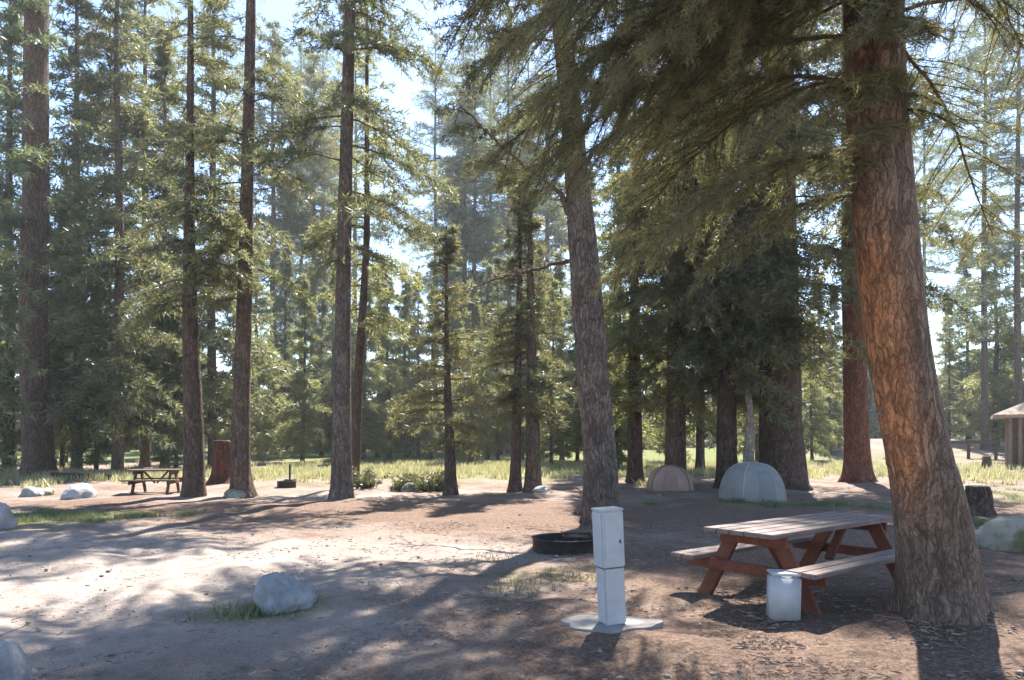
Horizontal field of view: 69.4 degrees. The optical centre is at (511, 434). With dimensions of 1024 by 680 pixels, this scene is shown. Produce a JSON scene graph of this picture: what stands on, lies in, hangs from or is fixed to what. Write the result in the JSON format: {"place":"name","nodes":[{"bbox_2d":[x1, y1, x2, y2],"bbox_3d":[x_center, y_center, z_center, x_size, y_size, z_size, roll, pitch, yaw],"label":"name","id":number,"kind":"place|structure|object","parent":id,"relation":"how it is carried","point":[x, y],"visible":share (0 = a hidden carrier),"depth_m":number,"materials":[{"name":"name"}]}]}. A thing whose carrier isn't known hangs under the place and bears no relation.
{"place":"outdoors","nodes":[
{"label":"outdoors","id":0,"kind":"place"},
{"bbox_2d":[0,436,1023,679],"bbox_3d":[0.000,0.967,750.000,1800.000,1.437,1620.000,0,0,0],"label":"ground","id":1,"kind":"structure","parent":0,"point":[302,506],"depth_m":7.69,"materials":[{"name":"soil"}]},
{"bbox_2d":[0,502,17,529],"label":"boulder","id":2,"kind":"object","parent":1,"relation":"on","point":[8,520],"visible":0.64,"depth_m":12.19,"materials":[{"name":"stone"}]},
{"bbox_2d":[0,638,32,679],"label":"boulder","id":3,"kind":"object","parent":1,"relation":"on","point":[15,663],"visible":1,"depth_m":4.34,"materials":[{"name":"stone"}]},
{"bbox_2d":[0,11,50,473],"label":"fir tree","id":4,"kind":"object","parent":1,"relation":"on","point":[23,357],"visible":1,"depth_m":24.75,"materials":[{"name":"green plant"}]},
{"bbox_2d":[0,0,72,470],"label":"fir tree","id":5,"kind":"object","parent":1,"relation":"on","point":[12,41],"visible":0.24,"depth_m":32.85,"materials":[{"name":"green plant"}]},
{"bbox_2d":[0,0,104,475],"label":"pine tree","id":6,"kind":"object","parent":1,"relation":"on","point":[33,223],"visible":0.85,"depth_m":29.33,"materials":[{"name":"green plant"}]},
{"bbox_2d":[48,216,94,467],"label":"fir tree","id":7,"kind":"object","parent":1,"relation":"on","point":[61,456],"visible":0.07,"depth_m":34.90,"materials":[{"name":"green plant"}]},
{"bbox_2d":[0,0,145,470],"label":"fir tree","id":8,"kind":"object","parent":1,"relation":"on","point":[73,58],"visible":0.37,"depth_m":32.70,"materials":[{"name":"green plant"}]},
{"bbox_2d":[60,483,96,499],"bbox_3d":[-10.973,1.488,18.747,0.797,0.543,1.104,0,0,-28],"label":"boulder","id":9,"kind":"object","parent":1,"relation":"on","point":[80,491],"visible":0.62,"depth_m":18.43,"materials":[{"name":"stone"}]},
{"bbox_2d":[54,276,126,469],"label":"fir tree","id":10,"kind":"object","parent":1,"relation":"on","point":[94,457],"visible":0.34,"depth_m":31.61,"materials":[{"name":"green plant"}]},
{"bbox_2d":[26,0,208,472],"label":"fir tree","id":11,"kind":"object","parent":1,"relation":"on","point":[99,385],"visible":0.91,"depth_m":28.60,"materials":[{"name":"green plant"}]},
{"bbox_2d":[69,0,216,467],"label":"pine tree","id":12,"kind":"object","parent":1,"relation":"on","point":[145,457],"visible":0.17,"depth_m":36.65,"materials":[{"name":"green plant"}]},
{"bbox_2d":[120,469,182,494],"bbox_3d":[-9.814,1.300,20.390,1.399,0.703,1.367,0,0,-8],"label":"picnic table","id":13,"kind":"object","parent":1,"relation":"on","point":[169,479],"visible":0.87,"depth_m":20.21,"materials":[{"name":"brown wood"}]},
{"bbox_2d":[124,19,220,467],"bbox_3d":[-16.690,-8.939,34.926,5.513,21.462,5.662,0,0,36],"label":"fir tree","id":14,"kind":"object","parent":1,"relation":"on","point":[164,59],"visible":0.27,"depth_m":34.78,"materials":[{"name":"green plant"}]},
{"bbox_2d":[139,276,207,468],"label":"fir tree","id":15,"kind":"object","parent":1,"relation":"on","point":[177,436],"visible":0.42,"depth_m":32.75,"materials":[{"name":"green plant"}]},
{"bbox_2d":[116,0,262,496],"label":"pine tree","id":16,"kind":"object","parent":1,"relation":"on","point":[193,480],"visible":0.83,"depth_m":19.20,"materials":[{"name":"green plant"}]},
{"bbox_2d":[144,0,291,466],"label":"fir tree","id":17,"kind":"object","parent":1,"relation":"on","point":[217,389],"visible":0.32,"depth_m":35.74,"materials":[{"name":"green plant"}]},
{"bbox_2d":[206,440,230,484],"bbox_3d":[-9.308,0.991,23.805,0.967,1.634,1.047,0,0,0],"label":"tree stump","id":18,"kind":"object","parent":1,"relation":"on","point":[220,472],"visible":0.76,"depth_m":23.49,"materials":[{"name":"red wood"}]},
{"bbox_2d":[143,0,320,498],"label":"pine tree","id":19,"kind":"object","parent":1,"relation":"on","point":[241,477],"visible":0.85,"depth_m":19.60,"materials":[{"name":"green plant"}]},
{"bbox_2d":[203,295,262,453],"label":"fir tree","id":20,"kind":"object","parent":1,"relation":"on","point":[230,320],"visible":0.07,"depth_m":43.74,"materials":[{"name":"green plant"}]},
{"bbox_2d":[218,324,277,462],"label":"fir tree","id":21,"kind":"object","parent":1,"relation":"on","point":[256,444],"visible":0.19,"depth_m":39.92,"materials":[{"name":"green plant"}]},
{"bbox_2d":[223,228,296,460],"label":"fir tree","id":22,"kind":"object","parent":1,"relation":"on","point":[264,376],"visible":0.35,"depth_m":46.86,"materials":[{"name":"green plant"}]},
{"bbox_2d":[220,19,330,454],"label":"pine tree","id":23,"kind":"object","parent":1,"relation":"on","point":[294,212],"visible":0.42,"depth_m":59.87,"materials":[{"name":"green plant"}]},
{"bbox_2d":[253,572,316,614],"bbox_3d":[-2.067,1.476,6.823,0.555,0.441,0.609,0,0,22],"label":"boulder","id":24,"kind":"object","parent":1,"relation":"on","point":[282,592],"visible":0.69,"depth_m":6.64,"materials":[{"name":"stone"}]},
{"bbox_2d":[260,243,315,457],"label":"fir tree","id":25,"kind":"object","parent":1,"relation":"on","point":[280,301],"visible":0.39,"depth_m":51.90,"materials":[{"name":"green plant"}]},
{"bbox_2d":[265,273,331,461],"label":"fir tree","id":26,"kind":"object","parent":1,"relation":"on","point":[301,380],"visible":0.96,"depth_m":42.88,"materials":[{"name":"green plant"}]},
{"bbox_2d":[259,26,337,447],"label":"pine tree","id":27,"kind":"object","parent":1,"relation":"on","point":[301,62],"visible":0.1,"depth_m":81.39,"materials":[{"name":"green plant"}]},
{"bbox_2d":[295,284,331,455],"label":"fir tree","id":28,"kind":"object","parent":1,"relation":"on","point":[323,309],"visible":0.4,"depth_m":54.89,"materials":[{"name":"green plant"}]},
{"bbox_2d":[267,51,360,452],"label":"pine tree","id":29,"kind":"object","parent":1,"relation":"on","point":[312,77],"visible":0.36,"depth_m":65.22,"materials":[{"name":"green plant"}]},
{"bbox_2d":[286,18,370,344],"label":"pine tree","id":30,"kind":"object","parent":1,"relation":"on","point":[323,57],"visible":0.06,"depth_m":89.49,"materials":[{"name":"green plant"}]},
{"bbox_2d":[311,272,351,460],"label":"fir tree","id":31,"kind":"object","parent":1,"relation":"on","point":[329,401],"visible":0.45,"depth_m":45.79,"materials":[{"name":"green plant"}]},
{"bbox_2d":[208,0,460,499],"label":"pine tree","id":32,"kind":"object","parent":1,"relation":"on","point":[351,33],"visible":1,"depth_m":18.55,"materials":[{"name":"green plant"}]},
{"bbox_2d":[302,4,400,367],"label":"pine tree","id":33,"kind":"object","parent":1,"relation":"on","point":[373,225],"visible":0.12,"depth_m":75.50,"materials":[{"name":"green plant"}]},
{"bbox_2d":[301,2,426,486],"bbox_3d":[-4.440,-6.763,22.462,3.817,17.250,3.768,0,0,0],"label":"pine tree","id":34,"kind":"object","parent":1,"relation":"on","point":[377,323],"visible":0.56,"depth_m":22.40,"materials":[{"name":"green plant"}]},
{"bbox_2d":[331,266,397,461],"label":"fir tree","id":35,"kind":"object","parent":1,"relation":"on","point":[373,411],"visible":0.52,"depth_m":41.86,"materials":[{"name":"green plant"}]},
{"bbox_2d":[352,464,390,488],"bbox_3d":[-4.194,1.208,21.325,1.046,0.796,1.074,0,0,29],"label":"shrub","id":36,"kind":"object","parent":1,"relation":"on","point":[366,480],"visible":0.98,"depth_m":21.26,"materials":[{"name":"green plant"}]},
{"bbox_2d":[351,260,400,457],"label":"fir tree","id":37,"kind":"object","parent":1,"relation":"on","point":[381,358],"visible":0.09,"depth_m":51.85,"materials":[{"name":"green plant"}]},
{"bbox_2d":[361,271,422,459],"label":"fir tree","id":38,"kind":"object","parent":1,"relation":"on","point":[390,389],"visible":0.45,"depth_m":45.72,"materials":[{"name":"green plant"}]},
{"bbox_2d":[386,268,440,456],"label":"fir tree","id":39,"kind":"object","parent":1,"relation":"on","point":[403,313],"visible":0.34,"depth_m":51.57,"materials":[{"name":"green plant"}]},
{"bbox_2d":[394,271,438,460],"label":"fir tree","id":40,"kind":"object","parent":1,"relation":"on","point":[413,440],"visible":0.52,"depth_m":43.88,"materials":[{"name":"green plant"}]},
{"bbox_2d":[401,469,459,491],"bbox_3d":[-2.309,1.303,20.749,1.690,0.843,1.290,0,0,-23],"label":"shrub","id":41,"kind":"object","parent":1,"relation":"on","point":[434,482],"visible":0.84,"depth_m":20.54,"materials":[{"name":"green plant"}]},
{"bbox_2d":[407,280,455,458],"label":"fir tree","id":42,"kind":"object","parent":1,"relation":"on","point":[438,352],"visible":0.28,"depth_m":49.88,"materials":[{"name":"green plant"}]},
{"bbox_2d":[394,29,476,398],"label":"pine tree","id":43,"kind":"object","parent":1,"relation":"on","point":[420,126],"visible":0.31,"depth_m":83.59,"materials":[{"name":"green plant"}]},
{"bbox_2d":[382,222,509,495],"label":"fir tree","id":44,"kind":"object","parent":1,"relation":"on","point":[450,422],"visible":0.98,"depth_m":19.67,"materials":[{"name":"green plant"}]},
{"bbox_2d":[429,275,474,454],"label":"fir tree","id":45,"kind":"object","parent":1,"relation":"on","point":[457,325],"visible":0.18,"depth_m":57.90,"materials":[{"name":"green plant"}]},
{"bbox_2d":[419,25,504,368],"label":"pine tree","id":46,"kind":"object","parent":1,"relation":"on","point":[453,82],"visible":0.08,"depth_m":87.38,"materials":[{"name":"green plant"}]},
{"bbox_2d":[423,89,505,421],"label":"pine tree","id":47,"kind":"object","parent":1,"relation":"on","point":[466,226],"visible":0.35,"depth_m":71.29,"materials":[{"name":"green plant"}]},
{"bbox_2d":[421,26,515,450],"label":"pine tree","id":48,"kind":"object","parent":1,"relation":"on","point":[469,119],"visible":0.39,"depth_m":69.27,"materials":[{"name":"green plant"}]},
{"bbox_2d":[451,278,503,461],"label":"fir tree","id":49,"kind":"object","parent":1,"relation":"on","point":[474,307],"visible":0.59,"depth_m":41.86,"materials":[{"name":"green plant"}]},
{"bbox_2d":[455,256,510,457],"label":"fir tree","id":50,"kind":"object","parent":1,"relation":"on","point":[487,296],"visible":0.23,"depth_m":49.76,"materials":[{"name":"green plant"}]},
{"bbox_2d":[452,23,525,371],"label":"pine tree","id":51,"kind":"object","parent":1,"relation":"on","point":[478,196],"visible":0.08,"depth_m":77.64,"materials":[{"name":"green plant"}]},
{"bbox_2d":[469,255,513,461],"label":"fir tree","id":52,"kind":"object","parent":1,"relation":"on","point":[505,433],"visible":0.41,"depth_m":43.85,"materials":[{"name":"green plant"}]},
{"bbox_2d":[0,456,1023,488],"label":"dry grass","id":53,"kind":"structure","parent":1,"relation":"on","point":[499,469],"depth_m":29.73,"materials":[{"name":"plant"}]},
{"bbox_2d":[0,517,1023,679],"bbox_3d":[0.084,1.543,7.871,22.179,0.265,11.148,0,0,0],"label":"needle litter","id":54,"kind":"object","parent":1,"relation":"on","point":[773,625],"visible":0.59,"depth_m":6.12,"materials":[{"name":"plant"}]},
{"bbox_2d":[0,278,1023,452],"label":"wood","id":55,"kind":"object","parent":1,"relation":"on","point":[874,429],"visible":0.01,"depth_m":75.08,"materials":[{"name":"green plant"}]},
{"bbox_2d":[0,505,1023,679],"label":"pebbles","id":56,"kind":"object","parent":1,"relation":"on","point":[668,676],"visible":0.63,"depth_m":6.57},
{"bbox_2d":[463,10,563,452],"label":"pine tree","id":57,"kind":"object","parent":1,"relation":"on","point":[487,186],"visible":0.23,"depth_m":65.83,"materials":[{"name":"green plant"}]},
{"bbox_2d":[462,165,571,491],"bbox_3d":[0.061,-2.981,21.452,2.599,9.750,2.936,0,0,-36],"label":"fir tree","id":58,"kind":"object","parent":1,"relation":"on","point":[515,481],"visible":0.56,"depth_m":21.22,"materials":[{"name":"green plant"}]},
{"bbox_2d":[12,483,1023,623],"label":"grass","id":59,"kind":"structure","parent":1,"relation":"on","point":[77,516],"depth_m":13.55,"materials":[{"name":"plant"}]},
{"bbox_2d":[502,284,546,459],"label":"fir tree","id":60,"kind":"object","parent":1,"relation":"on","point":[523,443],"visible":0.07,"depth_m":47.52,"materials":[{"name":"green plant"}]},
{"bbox_2d":[484,37,565,316],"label":"pine tree","id":61,"kind":"object","parent":1,"relation":"on","point":[542,232],"visible":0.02,"depth_m":85.69,"materials":[{"name":"green plant"}]},
{"bbox_2d":[473,177,578,491],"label":"fir tree","id":62,"kind":"object","parent":1,"relation":"on","point":[532,479],"visible":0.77,"depth_m":21.13,"materials":[{"name":"green plant"}]},
{"bbox_2d":[502,71,570,450],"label":"pine tree","id":63,"kind":"object","parent":1,"relation":"on","point":[558,225],"visible":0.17,"depth_m":73.62,"materials":[{"name":"green plant"}]},
{"bbox_2d":[420,0,656,526],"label":"pine tree","id":64,"kind":"object","parent":1,"relation":"on","point":[600,480],"visible":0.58,"depth_m":13.31,"materials":[{"name":"green plant"}]},
{"bbox_2d":[521,274,581,464],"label":"fir tree","id":65,"kind":"object","parent":1,"relation":"on","point":[555,439],"visible":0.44,"depth_m":37.88,"materials":[{"name":"green plant"}]},
{"bbox_2d":[537,244,581,460],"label":"fir tree","id":66,"kind":"object","parent":1,"relation":"on","point":[559,275],"visible":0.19,"depth_m":45.91,"materials":[{"name":"green plant"}]},
{"bbox_2d":[531,531,593,554],"bbox_3d":[0.752,1.515,10.424,0.956,0.254,0.956,0,0,0],"label":"fire ring","id":67,"kind":"object","parent":1,"relation":"on","point":[567,543],"visible":0.89,"depth_m":10.11,"materials":[{"name":"metal"}]},
{"bbox_2d":[559,278,582,461],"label":"fir tree","id":68,"kind":"object","parent":1,"relation":"on","point":[574,386],"visible":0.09,"depth_m":40.71,"materials":[{"name":"green plant"}]},
{"bbox_2d":[554,170,622,449],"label":"fir tree","id":69,"kind":"object","parent":1,"relation":"on","point":[573,356],"visible":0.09,"depth_m":39.75,"materials":[{"name":"green plant"}]},
{"bbox_2d":[561,615,662,633],"bbox_3d":[0.836,1.603,6.103,0.852,0.110,0.533,0,0,0],"label":"concrete pad","id":70,"kind":"object","parent":1,"relation":"on","point":[589,623],"visible":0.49,"depth_m":6.04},
{"bbox_2d":[591,506,625,625],"bbox_3d":[0.803,1.074,6.085,0.212,0.948,0.198,-3,1,-18],"label":"utility post","id":71,"kind":"object","parent":70,"relation":"on","point":[608,542],"visible":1,"depth_m":6.01,"materials":[{"name":"metal"}]},
{"bbox_2d":[604,517,622,561],"bbox_3d":[0.821,0.848,5.996,0.150,0.360,0.006,-3,1,-18],"label":"door panel","id":72,"kind":"structure","parent":71,"relation":"in","point":[612,526],"depth_m":5.99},
{"bbox_2d":[568,58,666,464],"bbox_3d":[5.467,-8.916,36.037,5.513,21.462,5.662,0,0,43],"label":"fir tree","id":73,"kind":"object","parent":1,"relation":"on","point":[652,445],"visible":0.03,"depth_m":35.88,"materials":[{"name":"green plant"}]},
{"bbox_2d":[604,282,652,468],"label":"fir tree","id":74,"kind":"object","parent":1,"relation":"on","point":[622,457],"visible":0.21,"depth_m":32.67,"materials":[{"name":"green plant"}]},
{"bbox_2d":[572,71,691,483],"bbox_3d":[4.109,-5.773,25.241,4.209,15.250,4.687,0,0,0],"label":"fir tree","id":75,"kind":"object","parent":1,"relation":"on","point":[619,383],"visible":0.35,"depth_m":24.76,"materials":[{"name":"green plant"}]},
{"bbox_2d":[642,310,695,458],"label":"fir tree","id":76,"kind":"object","parent":1,"relation":"on","point":[661,436],"visible":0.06,"depth_m":43.46,"materials":[{"name":"green plant"}]},
{"bbox_2d":[646,465,694,491],"bbox_3d":[4.592,1.224,21.513,1.390,0.726,1.525,0,0,10],"label":"dome tent","id":77,"kind":"object","parent":1,"relation":"on","point":[669,478],"visible":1,"depth_m":20.93,"materials":[{"name":"beige fabric"}]},
{"bbox_2d":[663,470,678,489],"bbox_3d":[4.487,1.273,20.918,0.432,0.530,0.273,0,0,10],"label":"door panel","id":78,"kind":"structure","parent":77,"relation":"in","point":[670,482],"depth_m":20.84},
{"bbox_2d":[603,58,756,470],"bbox_3d":[5.429,-8.752,23.917,5.918,21.250,4.861,0,0,0],"label":"fir tree","id":79,"kind":"object","parent":1,"relation":"on","point":[675,439],"visible":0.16,"depth_m":23.46,"materials":[{"name":"green plant"}]},
{"bbox_2d":[646,276,758,469],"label":"fir tree","id":80,"kind":"object","parent":1,"relation":"on","point":[702,428],"visible":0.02,"depth_m":33.78,"materials":[{"name":"green plant"}]},
{"bbox_2d":[426,0,1023,625],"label":"pine tree","id":81,"kind":"object","parent":1,"relation":"on","point":[938,572],"visible":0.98,"depth_m":6.01,"materials":[{"name":"green plant"}]},
{"bbox_2d":[614,49,844,488],"bbox_3d":[6.560,-7.777,22.605,6.956,19.250,7.453,0,0,0],"label":"fir tree","id":82,"kind":"object","parent":1,"relation":"on","point":[726,435],"visible":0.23,"depth_m":21.38,"materials":[{"name":"green plant"}]},
{"bbox_2d":[737,374,758,461],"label":"fir tree","id":83,"kind":"object","parent":1,"relation":"on","point":[739,424],"visible":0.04,"depth_m":41.77,"materials":[{"name":"green plant"}]},
{"bbox_2d":[743,387,754,461],"bbox_3d":[6.850,0.226,21.340,0.407,3.200,0.447,0,0,30],"label":"snag","id":84,"kind":"object","parent":1,"relation":"on","point":[749,449],"visible":0.45,"depth_m":21.23,"materials":[{"name":"grey wood"}]},
{"bbox_2d":[718,462,786,502],"bbox_3d":[5.878,1.132,18.140,1.384,0.928,1.719,0,0,-8],"label":"dome tent","id":85,"kind":"object","parent":1,"relation":"on","point":[753,481],"visible":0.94,"depth_m":17.52,"materials":[{"name":"grey fabric"}]},
{"bbox_2d":[757,471,776,500],"bbox_3d":[5.977,1.193,17.436,0.430,0.682,0.254,0,0,-8],"label":"door panel","id":86,"kind":"structure","parent":85,"relation":"in","point":[767,490],"depth_m":17.36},
{"bbox_2d":[671,511,894,613],"bbox_3d":[2.947,1.254,7.385,2.354,0.781,1.519,0,0,-38],"label":"picnic table","id":87,"kind":"object","parent":1,"relation":"on","point":[776,537],"visible":0.82,"depth_m":7.09,"materials":[{"name":"red wood"}]},
{"bbox_2d":[766,569,801,621],"bbox_3d":[2.306,1.365,6.279,0.252,0.411,0.207,2,0,6],"label":"white container","id":88,"kind":"object","parent":1,"relation":"on","point":[783,599],"visible":0.88,"depth_m":6.19,"materials":[{"name":"plastic"}]},
{"bbox_2d":[592,0,1003,490],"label":"fir tree","id":89,"kind":"object","parent":1,"relation":"on","point":[782,452],"visible":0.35,"depth_m":20.38,"materials":[{"name":"green plant"}]},
{"bbox_2d":[802,306,841,460],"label":"fir tree","id":90,"kind":"object","parent":1,"relation":"on","point":[811,423],"visible":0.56,"depth_m":43.64,"materials":[{"name":"green plant"}]},
{"bbox_2d":[802,278,841,436],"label":"fir tree","id":91,"kind":"object","parent":1,"relation":"on","point":[821,319],"visible":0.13,"depth_m":55.74,"materials":[{"name":"green plant"}]},
{"bbox_2d":[814,325,842,452],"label":"fir tree","id":92,"kind":"object","parent":1,"relation":"on","point":[831,416],"visible":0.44,"depth_m":49.71,"materials":[{"name":"green plant"}]},
{"bbox_2d":[821,293,842,435],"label":"fir tree","id":93,"kind":"object","parent":1,"relation":"on","point":[833,307],"visible":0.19,"depth_m":65.68,"materials":[{"name":"green plant"}]},
{"bbox_2d":[797,12,953,482],"bbox_3d":[11.769,-11.257,25.113,5.359,26.250,5.412,0,0,0],"label":"pine tree","id":94,"kind":"object","parent":1,"relation":"on","point":[857,467],"visible":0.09,"depth_m":24.87,"materials":[{"name":"orange plant"}]},
{"bbox_2d":[910,67,975,350],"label":"pine tree","id":95,"kind":"object","parent":1,"relation":"on","point":[931,268],"visible":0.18,"depth_m":79.29,"materials":[{"name":"green plant"}]},
{"bbox_2d":[933,298,966,437],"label":"fir tree","id":96,"kind":"object","parent":1,"relation":"on","point":[938,355],"visible":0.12,"depth_m":61.87,"materials":[{"name":"green plant"}]},
{"bbox_2d":[937,301,971,438],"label":"fir tree","id":97,"kind":"object","parent":1,"relation":"on","point":[945,391],"visible":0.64,"depth_m":53.77,"materials":[{"name":"green plant"}]},
{"bbox_2d":[936,244,1002,438],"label":"fir tree","id":98,"kind":"object","parent":1,"relation":"on","point":[968,369],"visible":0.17,"depth_m":57.71,"materials":[{"name":"green plant"}]},
{"bbox_2d":[916,0,1023,450],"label":"pine tree","id":99,"kind":"object","parent":1,"relation":"on","point":[971,56],"visible":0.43,"depth_m":49.87,"materials":[{"name":"green plant"}]},
{"bbox_2d":[951,441,999,459],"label":"rail fence","id":100,"kind":"object","parent":1,"relation":"on","point":[995,443],"visible":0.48,"depth_m":43.94,"materials":[{"name":"brown wood"}]},
{"bbox_2d":[940,0,1023,405],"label":"pine tree","id":101,"kind":"object","parent":1,"relation":"on","point":[1018,158],"visible":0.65,"depth_m":44.02,"materials":[{"name":"green plant"}]},
{"bbox_2d":[965,485,998,516],"bbox_3d":[9.072,1.404,14.491,0.713,0.820,0.706,0,0,-28],"label":"tree stump","id":102,"kind":"object","parent":1,"relation":"on","point":[980,500],"visible":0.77,"depth_m":14.27,"materials":[{"name":"brown wood"}]},
{"bbox_2d":[946,195,1023,445],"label":"fir tree","id":103,"kind":"object","parent":1,"relation":"on","point":[972,399],"visible":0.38,"depth_m":51.78,"materials":[{"name":"green plant"}]},
{"bbox_2d":[975,515,1023,551],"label":"boulder","id":104,"kind":"object","parent":1,"relation":"on","point":[1005,534],"visible":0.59,"depth_m":10.30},
{"bbox_2d":[991,403,1023,467],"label":"cabin","id":105,"kind":"object","parent":1,"relation":"on","point":[1013,417],"visible":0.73,"depth_m":35.79,"materials":[{"name":"brown"}]},
{"bbox_2d":[991,228,1023,442],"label":"fir tree","id":106,"kind":"object","parent":1,"relation":"on","point":[1010,399],"visible":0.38,"depth_m":50.34,"materials":[{"name":"green plant"}]},
{"bbox_2d":[0,0,1023,421],"label":"sky","id":107,"kind":"structure","parent":0,"point":[278,10],"materials":[{"name":"white"}]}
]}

